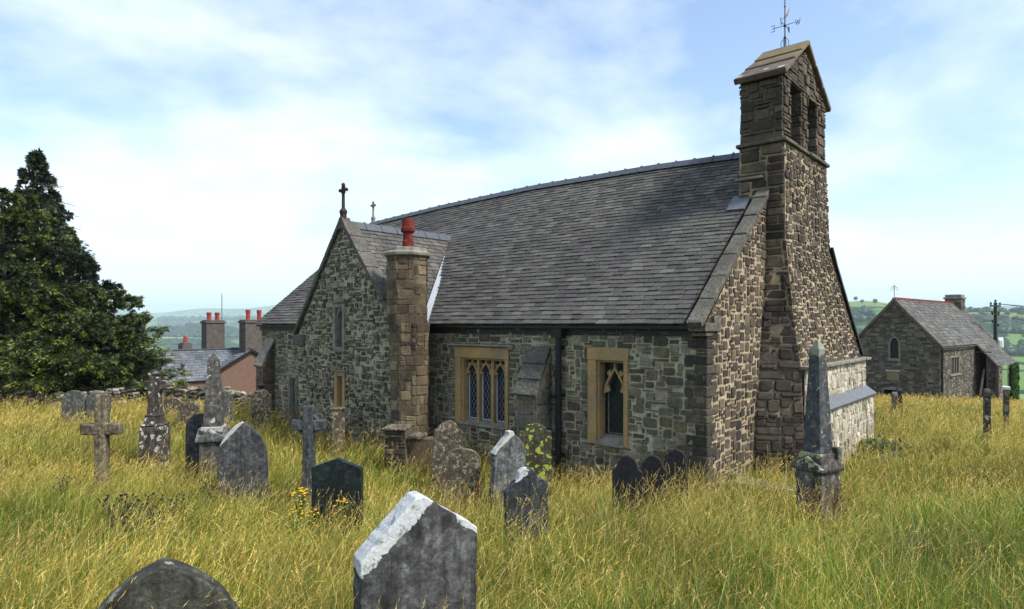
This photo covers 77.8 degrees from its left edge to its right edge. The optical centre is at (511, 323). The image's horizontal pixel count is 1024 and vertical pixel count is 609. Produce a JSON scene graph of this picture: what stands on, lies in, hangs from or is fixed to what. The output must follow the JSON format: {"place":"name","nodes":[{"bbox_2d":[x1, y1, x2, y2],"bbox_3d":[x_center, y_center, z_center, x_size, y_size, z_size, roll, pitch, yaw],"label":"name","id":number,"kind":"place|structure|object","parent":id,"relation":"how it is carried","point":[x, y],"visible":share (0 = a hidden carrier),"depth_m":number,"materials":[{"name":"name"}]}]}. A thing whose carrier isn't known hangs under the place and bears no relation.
{"place":"outdoors","nodes":[
{"label":"outdoors","id":0,"kind":"place"},
{"bbox_2d":[0,301,1023,608],"bbox_3d":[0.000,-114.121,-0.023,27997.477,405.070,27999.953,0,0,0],"label":"ground","id":1,"kind":"structure","parent":0,"point":[874,307],"depth_m":1138.54,"materials":[{"name":"green plant"}]},
{"bbox_2d":[0,195,90,293],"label":"yew tree","id":2,"kind":"object","parent":1,"relation":"on","point":[21,254],"visible":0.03,"depth_m":29.41,"materials":[{"name":"green plant"}]},
{"bbox_2d":[52,474,75,510],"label":"knapweed","id":3,"kind":"object","parent":1,"relation":"on","point":[56,478],"visible":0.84,"depth_m":8.00,"materials":[{"name":"green plant"}]},
{"bbox_2d":[0,147,143,401],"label":"cypress tree","id":4,"kind":"object","parent":1,"relation":"on","point":[50,201],"visible":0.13,"depth_m":30.63,"materials":[{"name":"green plant"}]},
{"bbox_2d":[0,387,143,407],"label":"boundary wall","id":5,"kind":"structure","parent":1,"relation":"on","point":[114,392],"depth_m":24.28,"materials":[{"name":"grey stone"}]},
{"bbox_2d":[62,390,85,427],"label":"headstone","id":6,"kind":"object","parent":1,"relation":"on","point":[74,400],"visible":0.46,"depth_m":18.45,"materials":[{"name":"grey stone"}]},
{"bbox_2d":[0,313,163,399],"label":"yew tree","id":7,"kind":"object","parent":1,"relation":"on","point":[19,366],"visible":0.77,"depth_m":25.08,"materials":[{"name":"green plant"}]},
{"bbox_2d":[1,239,165,405],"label":"cypress tree","id":8,"kind":"object","parent":1,"relation":"on","point":[90,270],"visible":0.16,"depth_m":28.52,"materials":[{"name":"green plant"}]},
{"bbox_2d":[0,187,191,400],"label":"yew tree","id":9,"kind":"object","parent":1,"relation":"on","point":[43,240],"visible":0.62,"depth_m":26.91,"materials":[{"name":"green plant"}]},
{"bbox_2d":[86,393,111,421],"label":"headstone","id":10,"kind":"object","parent":1,"relation":"on","point":[90,399],"visible":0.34,"depth_m":18.45,"materials":[{"name":"grey stone"}]},
{"bbox_2d":[80,393,123,493],"bbox_3d":[-6.587,2.188,10.200,0.603,2.118,0.170,0,0,-4],"label":"cross","id":11,"kind":"object","parent":1,"relation":"on","point":[102,428],"visible":0.74,"depth_m":10.12,"materials":[{"name":"grey stone"}]},
{"bbox_2d":[43,288,180,395],"bbox_3d":[-17.340,1.031,27.785,5.558,5.145,5.116,0,0,28],"label":"holly tree","id":12,"kind":"object","parent":1,"relation":"on","point":[135,322],"visible":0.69,"depth_m":27.19,"materials":[{"name":"green plant"}]},
{"bbox_2d":[98,493,125,545],"bbox_3d":[-4.165,2.105,6.603,0.233,0.657,0.219,0,0,-23],"label":"knapweed","id":13,"kind":"object","parent":1,"relation":"on","point":[109,508],"visible":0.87,"depth_m":6.60,"materials":[{"name":"green plant"}]},
{"bbox_2d":[111,493,136,543],"bbox_3d":[-4.172,2.135,6.790,0.212,0.655,0.227,0,0,0],"label":"knapweed","id":14,"kind":"object","parent":1,"relation":"on","point":[124,509],"visible":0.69,"depth_m":6.79,"materials":[{"name":"green plant"}]},
{"bbox_2d":[113,512,140,550],"bbox_3d":[-3.835,2.149,6.319,0.225,0.534,0.187,0,0,0],"label":"knapweed","id":15,"kind":"object","parent":1,"relation":"on","point":[120,516],"visible":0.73,"depth_m":6.31,"materials":[{"name":"green plant"}]},
{"bbox_2d":[127,500,148,544],"bbox_3d":[-3.831,2.131,6.509,0.196,0.628,0.225,0,0,-42],"label":"knapweed","id":16,"kind":"object","parent":1,"relation":"on","point":[135,511],"visible":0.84,"depth_m":6.50,"materials":[{"name":"green plant"}]},
{"bbox_2d":[137,492,163,537],"bbox_3d":[-3.930,2.174,6.889,0.251,0.640,0.236,0,0,0],"label":"knapweed","id":17,"kind":"object","parent":1,"relation":"on","point":[150,509],"visible":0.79,"depth_m":6.91,"materials":[{"name":"green plant"}]},
{"bbox_2d":[139,372,170,470],"bbox_3d":[-6.975,2.126,12.400,0.438,2.337,0.438,0,0,-10],"label":"cross","id":18,"kind":"object","parent":1,"relation":"on","point":[154,433],"visible":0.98,"depth_m":12.27,"materials":[{"name":"grey stone"}]},
{"bbox_2d":[148,507,170,545],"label":"knapweed","id":19,"kind":"object","parent":1,"relation":"on","point":[150,512],"visible":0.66,"depth_m":6.57,"materials":[{"name":"green plant"}]},
{"bbox_2d":[97,557,239,608],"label":"headstone","id":20,"kind":"object","parent":1,"relation":"on","point":[164,583],"visible":0.98,"depth_m":3.16,"materials":[{"name":"grey stone"}]},
{"bbox_2d":[163,397,181,419],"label":"headstone","id":21,"kind":"object","parent":1,"relation":"on","point":[174,402],"visible":0.26,"depth_m":19.44,"materials":[{"name":"grey stone"}]},
{"bbox_2d":[162,493,184,541],"bbox_3d":[-3.830,2.231,7.175,0.184,0.607,0.217,0,0,0],"label":"knapweed","id":22,"kind":"object","parent":1,"relation":"on","point":[171,504],"visible":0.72,"depth_m":7.18,"materials":[{"name":"green plant"}]},
{"bbox_2d":[178,336,191,348],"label":"cottage","id":23,"kind":"structure","parent":1,"relation":"on","point":[185,344],"depth_m":61.78,"materials":[{"name":"stone"}]},
{"bbox_2d":[177,402,199,428],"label":"headstone","id":24,"kind":"object","parent":1,"relation":"on","point":[184,409],"visible":0.39,"depth_m":17.94,"materials":[{"name":"grey stone"}]},
{"bbox_2d":[185,413,202,482],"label":"headstone","id":25,"kind":"object","parent":1,"relation":"on","point":[194,423],"visible":0.32,"depth_m":11.34,"materials":[{"name":"grey stone"}]},
{"bbox_2d":[149,301,261,397],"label":"cottage","id":26,"kind":"structure","parent":1,"relation":"on","point":[238,370],"depth_m":46.48,"materials":[{"name":"stone"}]},
{"bbox_2d":[162,382,250,411],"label":"boundary wall","id":27,"kind":"structure","parent":1,"relation":"on","point":[199,391],"depth_m":23.28,"materials":[{"name":"grey stone"}]},
{"bbox_2d":[172,372,196,398],"bbox_3d":[-12.237,2.575,23.586,1.083,1.518,0.909,0,0,28],"label":"elder sapling","id":28,"kind":"object","parent":27,"relation":"on","point":[182,382],"visible":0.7,"depth_m":23.51,"materials":[{"name":"green plant"}]},
{"bbox_2d":[199,480,215,513],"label":"knapweed","id":29,"kind":"object","parent":1,"relation":"on","point":[210,492],"visible":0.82,"depth_m":8.30,"materials":[{"name":"green plant"}]},
{"bbox_2d":[195,353,229,482],"bbox_3d":[-5.217,1.897,11.100,0.500,2.757,0.500,0,0,-14],"label":"obelisk","id":30,"kind":"object","parent":1,"relation":"on","point":[213,431],"visible":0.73,"depth_m":10.96,"materials":[{"name":"grey stone"}]},
{"bbox_2d":[222,390,232,426],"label":"headstone","id":31,"kind":"object","parent":1,"relation":"on","point":[227,401],"visible":0.19,"depth_m":16.98,"materials":[{"name":"grey stone"}]},
{"bbox_2d":[217,421,268,512],"bbox_3d":[-3.935,2.297,9.296,0.686,1.718,0.110,-2,0,-16],"label":"headstone","id":32,"kind":"object","parent":1,"relation":"on","point":[242,452],"visible":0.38,"depth_m":9.25,"materials":[{"name":"grey stone"}]},
{"bbox_2d":[250,382,271,432],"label":"headstone","id":33,"kind":"object","parent":1,"relation":"on","point":[261,400],"visible":0.59,"depth_m":16.43,"materials":[{"name":"grey stone"}]},
{"bbox_2d":[266,411,284,433],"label":"ragwort","id":34,"kind":"object","parent":1,"relation":"on","point":[274,417],"visible":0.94,"depth_m":15.48,"materials":[{"name":"green plant"}]},
{"bbox_2d":[288,506,302,538],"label":"ragwort","id":35,"kind":"object","parent":1,"relation":"on","point":[295,529],"visible":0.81,"depth_m":6.45,"materials":[{"name":"yellow plant"}]},
{"bbox_2d":[292,409,299,432],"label":"dock plant","id":36,"kind":"object","parent":1,"relation":"on","point":[296,415],"visible":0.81,"depth_m":15.40,"materials":[{"name":"green plant"}]},
{"bbox_2d":[291,487,308,540],"bbox_3d":[-2.211,2.071,6.611,0.186,0.706,0.168,0,0,0],"label":"ragwort","id":37,"kind":"object","parent":1,"relation":"on","point":[301,504],"visible":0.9,"depth_m":6.59,"materials":[{"name":"yellow plant"}]},
{"bbox_2d":[291,406,325,511],"bbox_3d":[-3.007,2.200,9.400,0.485,1.957,0.300,0,0,-2],"label":"cross","id":38,"kind":"object","parent":1,"relation":"on","point":[307,423],"visible":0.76,"depth_m":9.34,"materials":[{"name":"grey stone"}]},
{"bbox_2d":[302,509,318,531],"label":"ragwort","id":39,"kind":"object","parent":1,"relation":"on","point":[308,516],"visible":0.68,"depth_m":6.55,"materials":[{"name":"yellow plant"}]},
{"bbox_2d":[312,457,362,546],"bbox_3d":[-1.897,2.143,6.900,0.555,1.363,0.080,0,0,6],"label":"headstone","id":40,"kind":"object","parent":1,"relation":"on","point":[336,477],"visible":0.43,"depth_m":6.86,"materials":[{"name":"grey stone"}]},
{"bbox_2d":[330,407,345,456],"bbox_3d":[-3.564,2.450,13.000,0.300,1.455,0.300,0,0,-17],"label":"stone stump","id":41,"kind":"object","parent":1,"relation":"on","point":[337,421],"visible":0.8,"depth_m":12.88,"materials":[{"name":"grey stone"}]},
{"bbox_2d":[333,498,347,544],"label":"ragwort","id":42,"kind":"object","parent":1,"relation":"on","point":[339,511],"visible":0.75,"depth_m":6.34,"materials":[{"name":"yellow plant"}]},
{"bbox_2d":[345,425,350,443],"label":"dock plant","id":43,"kind":"object","parent":1,"relation":"on","point":[347,427],"visible":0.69,"depth_m":13.98,"materials":[{"name":"brown plant"}]},
{"bbox_2d":[369,430,376,451],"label":"dock plant","id":44,"kind":"object","parent":1,"relation":"on","point":[374,432],"visible":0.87,"depth_m":13.20,"materials":[{"name":"green plant"}]},
{"bbox_2d":[382,424,433,478],"bbox_3d":[-1.815,2.508,11.578,1.000,1.264,0.510,0,0,8],"label":"chest tomb","id":45,"kind":"object","parent":1,"relation":"on","point":[400,436],"visible":0.57,"depth_m":11.44,"materials":[{"name":"grey stone"}]},
{"bbox_2d":[353,491,476,608],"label":"headstone","id":46,"kind":"object","parent":1,"relation":"on","point":[416,549],"visible":1,"depth_m":3.48,"materials":[{"name":"grey stone"}]},
{"bbox_2d":[414,441,423,475],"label":"dock plant","id":47,"kind":"object","parent":1,"relation":"on","point":[418,456],"visible":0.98,"depth_m":11.20,"materials":[{"name":"brown plant"}]},
{"bbox_2d":[425,450,432,483],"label":"dock plant","id":48,"kind":"object","parent":1,"relation":"on","point":[429,463],"visible":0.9,"depth_m":10.90,"materials":[{"name":"brown plant"}]},
{"bbox_2d":[435,473,442,501],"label":"dock plant","id":49,"kind":"object","parent":1,"relation":"on","point":[437,476],"visible":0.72,"depth_m":9.39,"materials":[{"name":"brown plant"}]},
{"bbox_2d":[431,420,462,497],"bbox_3d":[-1.055,2.376,10.204,0.467,1.626,0.100,3,-1,-10],"label":"headstone","id":50,"kind":"object","parent":1,"relation":"on","point":[448,434],"visible":0.52,"depth_m":10.14,"materials":[{"name":"grey stone"}]},
{"bbox_2d":[442,447,480,514],"bbox_3d":[-0.688,2.370,8.700,0.527,1.328,0.120,0,0,-5],"label":"headstone","id":51,"kind":"object","parent":1,"relation":"on","point":[460,464],"visible":0.44,"depth_m":8.64,"materials":[{"name":"grey stone"}]},
{"bbox_2d":[472,473,483,506],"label":"dock plant","id":52,"kind":"object","parent":1,"relation":"on","point":[478,486],"visible":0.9,"depth_m":8.29,"materials":[{"name":"brown plant"}]},
{"bbox_2d":[488,430,525,510],"bbox_3d":[-0.080,2.216,8.514,0.486,1.552,0.120,5,-2,-28],"label":"headstone","id":53,"kind":"object","parent":1,"relation":"on","point":[508,454],"visible":0.45,"depth_m":8.45,"materials":[{"name":"grey stone"}]},
{"bbox_2d":[0,391,1023,608],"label":"long grass","id":54,"kind":"structure","parent":1,"relation":"on","point":[768,519],"depth_m":6.33,"materials":[{"name":"plant"}]},
{"bbox_2d":[503,467,548,561],"bbox_3d":[0.149,2.072,6.298,0.440,1.286,0.100,-2,0,-14],"label":"headstone","id":55,"kind":"object","parent":1,"relation":"on","point":[523,482],"visible":0.49,"depth_m":6.25,"materials":[{"name":"grey stone"}]},
{"bbox_2d":[519,423,551,500],"bbox_3d":[0.337,2.267,9.200,0.467,1.640,0.100,0,0,-4],"label":"headstone","id":56,"kind":"object","parent":1,"relation":"on","point":[535,438],"visible":0.32,"depth_m":9.15,"materials":[{"name":"stone"}]},
{"bbox_2d":[253,0,876,502],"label":"church","id":57,"kind":"structure","parent":1,"relation":"on","point":[693,310],"depth_m":12.13,"materials":[{"name":"stone"}]},
{"bbox_2d":[288,374,297,422],"bbox_3d":[-5.897,2.045,17.314,0.440,1.330,0.260,0,0,41],"label":"window","id":58,"kind":"structure","parent":57,"relation":"in","point":[293,378],"depth_m":17.36,"materials":[{"name":"stone"}]},
{"bbox_2d":[446,343,513,429],"bbox_3d":[-0.592,1.225,12.641,1.800,1.630,0.290,0,0,41],"label":"window","id":59,"kind":"structure","parent":57,"relation":"in","point":[481,373],"depth_m":12.71,"materials":[{"name":"stone"}]},
{"bbox_2d":[587,347,628,448],"bbox_3d":[1.667,1.230,10.705,0.810,1.640,0.300,0,0,41],"label":"window","id":60,"kind":"structure","parent":57,"relation":"in","point":[608,368],"depth_m":10.78,"materials":[{"name":"stone"}]},
{"bbox_2d":[578,467,590,495],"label":"dock plant","id":61,"kind":"object","parent":1,"relation":"on","point":[583,477],"visible":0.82,"depth_m":9.59,"materials":[{"name":"brown plant"}]},
{"bbox_2d":[148,306,1023,355],"bbox_3d":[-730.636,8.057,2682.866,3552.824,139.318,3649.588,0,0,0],"label":"distant woodland","id":62,"kind":"object","parent":1,"relation":"on","point":[193,329],"visible":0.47,"depth_m":1890.09,"materials":[{"name":"green plant"}]},
{"bbox_2d":[612,455,642,535],"bbox_3d":[1.336,2.179,7.350,0.346,1.304,0.065,0,0,16],"label":"headstone","id":63,"kind":"object","parent":1,"relation":"on","point":[626,471],"visible":0.38,"depth_m":7.32,"materials":[{"name":"grey stone"}]},
{"bbox_2d":[640,455,666,514],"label":"headstone","id":64,"kind":"object","parent":1,"relation":"on","point":[652,464],"visible":0.38,"depth_m":7.87,"materials":[{"name":"grey stone"}]},
{"bbox_2d":[664,449,687,506],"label":"headstone","id":65,"kind":"object","parent":1,"relation":"on","point":[676,459],"visible":0.37,"depth_m":8.47,"materials":[{"name":"grey stone"}]},
{"bbox_2d":[709,477,719,499],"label":"dock plant","id":66,"kind":"object","parent":1,"relation":"on","point":[714,484],"visible":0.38,"depth_m":8.92,"materials":[{"name":"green plant"}]},
{"bbox_2d":[803,486,821,519],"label":"dock plant","id":67,"kind":"object","parent":1,"relation":"on","point":[812,492],"visible":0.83,"depth_m":6.93,"materials":[{"name":"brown plant"}]},
{"bbox_2d":[792,339,843,529],"bbox_3d":[3.709,1.589,7.700,0.420,2.806,0.420,0,0,-28],"label":"obelisk","id":68,"kind":"object","parent":1,"relation":"on","point":[819,458],"visible":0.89,"depth_m":7.61,"materials":[{"name":"stone"}]},
{"bbox_2d":[826,482,842,526],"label":"dock plant","id":69,"kind":"object","parent":1,"relation":"on","point":[836,499],"visible":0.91,"depth_m":7.04,"materials":[{"name":"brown plant"}]},
{"bbox_2d":[833,495,849,530],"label":"dock plant","id":70,"kind":"object","parent":1,"relation":"on","point":[839,508],"visible":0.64,"depth_m":7.30,"materials":[{"name":"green plant"}]},
{"bbox_2d":[851,451,895,468],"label":"grave kerb","id":71,"kind":"structure","parent":1,"relation":"on","point":[873,457],"depth_m":12.47,"materials":[{"name":"grey stone"}]},
{"bbox_2d":[853,432,923,466],"bbox_3d":[7.438,2.595,13.150,2.028,0.517,2.219,0,0,45],"label":"bush","id":72,"kind":"object","parent":1,"relation":"on","point":[886,445],"visible":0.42,"depth_m":12.94,"materials":[{"name":"green plant"}]},
{"bbox_2d":[882,386,902,396],"bbox_3d":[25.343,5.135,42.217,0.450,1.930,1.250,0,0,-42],"label":"chest tomb","id":73,"kind":"structure","parent":1,"relation":"on","point":[887,389],"depth_m":42.35,"materials":[{"name":"stone"}]},
{"bbox_2d":[891,392,897,411],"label":"headstone","id":74,"kind":"object","parent":1,"relation":"on","point":[893,395],"visible":0.38,"depth_m":20.83,"materials":[{"name":"grey stone"}]},
{"bbox_2d":[896,387,902,407],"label":"headstone","id":75,"kind":"object","parent":1,"relation":"on","point":[899,391],"visible":0.38,"depth_m":22.32,"materials":[{"name":"grey stone"}]},
{"bbox_2d":[858,285,1015,400],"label":"schoolhouse","id":76,"kind":"structure","parent":1,"relation":"on","point":[949,345],"depth_m":42.62,"materials":[{"name":"stone"}]},
{"bbox_2d":[888,336,900,360],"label":"window","id":77,"kind":"structure","parent":76,"relation":"in","point":[894,341],"depth_m":42.09,"materials":[{"name":"stone"}]},
{"bbox_2d":[949,355,960,375],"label":"window","id":78,"kind":"structure","parent":76,"relation":"in","point":[954,360],"depth_m":42.53,"materials":[{"name":"wood"}]},
{"bbox_2d":[1009,362,1019,400],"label":"ivy","id":79,"kind":"object","parent":76,"relation":"attached to","point":[1014,377],"visible":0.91,"depth_m":47.50,"materials":[{"name":"green plant"}]},
{"bbox_2d":[983,388,990,445],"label":"headstone","id":80,"kind":"object","parent":1,"relation":"on","point":[987,408],"visible":0.56,"depth_m":14.37,"materials":[{"name":"grey stone"}]},
{"bbox_2d":[990,300,1003,347],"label":"power pole","id":81,"kind":"object","parent":1,"relation":"on","point":[999,341],"visible":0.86,"depth_m":49.91,"materials":[{"name":"brown wood"}]},
{"bbox_2d":[1002,386,1010,427],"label":"headstone","id":82,"kind":"object","parent":1,"relation":"on","point":[1006,389],"visible":0.54,"depth_m":16.87,"materials":[{"name":"grey stone"}]},
{"bbox_2d":[1017,310,1023,314],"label":"house","id":83,"kind":"structure","parent":1,"relation":"on","point":[1021,312],"depth_m":1185.79,"materials":[{"name":"white"}]},
{"bbox_2d":[0,0,1023,312],"label":"sky","id":84,"kind":"structure","parent":0,"point":[203,151],"materials":[{"name":"blue"}]}
]}

